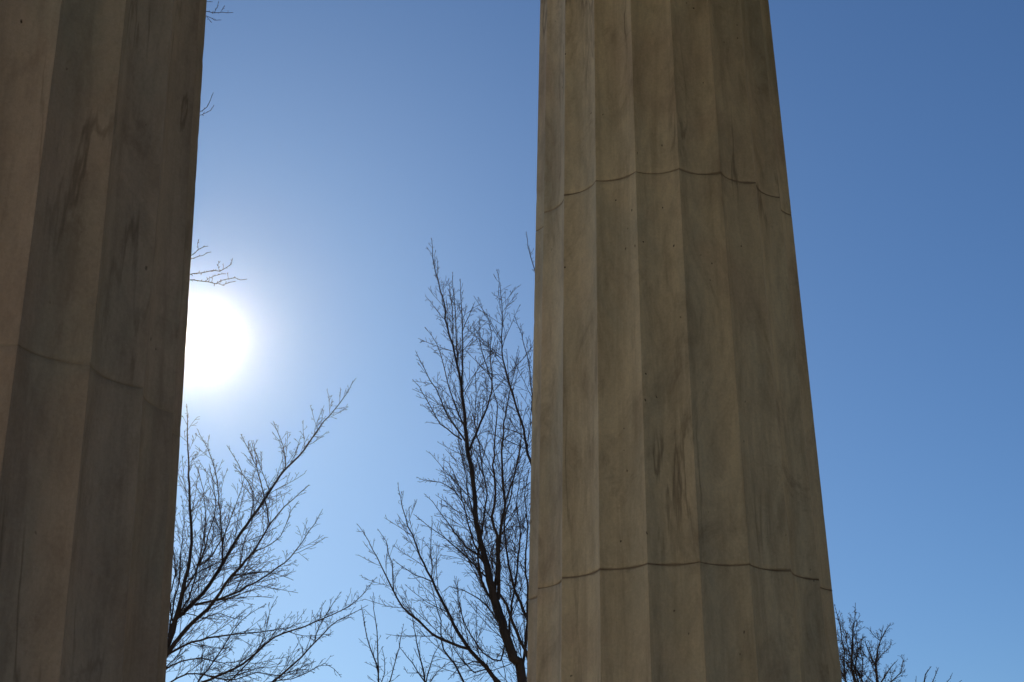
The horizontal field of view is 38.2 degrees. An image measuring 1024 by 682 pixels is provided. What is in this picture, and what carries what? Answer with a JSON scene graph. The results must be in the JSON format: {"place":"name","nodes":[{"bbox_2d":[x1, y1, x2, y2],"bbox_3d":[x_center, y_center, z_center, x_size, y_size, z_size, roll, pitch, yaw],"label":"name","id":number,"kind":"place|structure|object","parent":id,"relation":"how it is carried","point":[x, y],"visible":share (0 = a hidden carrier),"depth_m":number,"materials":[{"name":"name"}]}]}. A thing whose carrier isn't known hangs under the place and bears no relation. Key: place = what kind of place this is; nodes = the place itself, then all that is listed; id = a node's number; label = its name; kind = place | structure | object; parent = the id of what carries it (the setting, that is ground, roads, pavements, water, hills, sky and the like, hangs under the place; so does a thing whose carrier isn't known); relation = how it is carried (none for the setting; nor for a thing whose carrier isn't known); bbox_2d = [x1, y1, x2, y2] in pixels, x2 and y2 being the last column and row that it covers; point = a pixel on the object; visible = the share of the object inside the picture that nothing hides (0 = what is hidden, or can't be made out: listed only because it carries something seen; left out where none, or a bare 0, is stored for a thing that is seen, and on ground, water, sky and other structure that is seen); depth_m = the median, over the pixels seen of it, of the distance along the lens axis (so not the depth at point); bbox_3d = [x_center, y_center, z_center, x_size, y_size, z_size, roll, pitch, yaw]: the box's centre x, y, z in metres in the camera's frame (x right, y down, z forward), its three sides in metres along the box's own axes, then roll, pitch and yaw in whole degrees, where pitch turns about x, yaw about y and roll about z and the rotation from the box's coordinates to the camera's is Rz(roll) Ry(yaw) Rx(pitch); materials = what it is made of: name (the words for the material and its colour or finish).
{"place":"outdoors","nodes":[
{"label":"outdoors","id":0,"kind":"place"},
{"bbox_2d":[165,0,1023,681],"label":"sky","id":1,"kind":"structure","parent":0,"point":[338,139],"materials":[{"name":"blue"}]},
{"bbox_2d":[527,0,841,681],"bbox_3d":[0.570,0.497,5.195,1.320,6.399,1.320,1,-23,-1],"label":"fluted column","id":2,"kind":"structure","parent":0,"point":[677,528],"depth_m":4.96,"materials":[{"name":"stone"}]},
{"label":"ground","id":3,"kind":"structure","parent":0,"visible":0},
{"bbox_2d":[190,1,245,285],"bbox_3d":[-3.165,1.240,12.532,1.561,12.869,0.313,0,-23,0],"label":"budding tree","id":4,"kind":"object","parent":3,"relation":"on","point":[198,240],"visible":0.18,"depth_m":13.32,"materials":[{"name":"brown plant"}]},
{"bbox_2d":[166,378,376,681],"bbox_3d":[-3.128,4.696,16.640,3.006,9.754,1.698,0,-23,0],"label":"bare tree","id":5,"kind":"object","parent":3,"relation":"on","point":[179,612],"visible":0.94,"depth_m":17.32,"materials":[{"name":"brown plant"}]},
{"bbox_2d":[359,593,404,681],"bbox_3d":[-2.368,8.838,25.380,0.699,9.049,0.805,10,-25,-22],"label":"sapling","id":6,"kind":"object","parent":3,"relation":"on","point":[377,667],"visible":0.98,"depth_m":26.86,"materials":[{"name":"brown plant"}]},
{"bbox_2d":[399,619,448,681],"bbox_3d":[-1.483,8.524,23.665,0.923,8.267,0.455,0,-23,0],"label":"sapling","id":7,"kind":"object","parent":3,"relation":"on","point":[424,674],"visible":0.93,"depth_m":24.91,"materials":[{"name":"brown plant"}]},
{"bbox_2d":[357,232,534,681],"bbox_3d":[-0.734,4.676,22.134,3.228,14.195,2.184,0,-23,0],"label":"bare tree","id":8,"kind":"object","parent":3,"relation":"on","point":[494,595],"visible":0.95,"depth_m":22.77,"materials":[{"name":"brown plant"}]},
{"bbox_2d":[834,603,873,681],"bbox_3d":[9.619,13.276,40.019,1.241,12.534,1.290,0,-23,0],"label":"bare tree","id":9,"kind":"object","parent":3,"relation":"on","point":[853,668],"visible":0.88,"depth_m":41.77,"materials":[{"name":"brown plant"}]},
{"bbox_2d":[857,624,907,681],"bbox_3d":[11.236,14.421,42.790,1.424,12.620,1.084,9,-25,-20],"label":"bare tree","id":10,"kind":"object","parent":3,"relation":"on","point":[875,664],"visible":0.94,"depth_m":44.72,"materials":[{"name":"brown plant"}]},
{"bbox_2d":[915,667,961,681],"bbox_3d":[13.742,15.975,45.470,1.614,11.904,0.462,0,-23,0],"label":"bare tree","id":11,"kind":"object","parent":3,"relation":"on","point":[925,676],"visible":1,"depth_m":47.67,"materials":[{"name":"brown plant"}]},
{"bbox_3d":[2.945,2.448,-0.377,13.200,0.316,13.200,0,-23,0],"label":"step","id":12,"kind":"structure","parent":0,"visible":0},
{"bbox_3d":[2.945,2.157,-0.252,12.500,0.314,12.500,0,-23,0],"label":"step","id":13,"kind":"structure","parent":12,"relation":"on","visible":0},
{"bbox_3d":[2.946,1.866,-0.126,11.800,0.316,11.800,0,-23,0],"label":"temple floor","id":14,"kind":"structure","parent":13,"relation":"on","visible":0},
{"bbox_2d":[0,0,206,681],"bbox_3d":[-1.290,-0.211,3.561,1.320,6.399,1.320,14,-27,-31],"label":"fluted column","id":15,"kind":"structure","parent":14,"relation":"on","point":[100,101],"depth_m":3.20,"materials":[{"name":"stone"}]}
]}

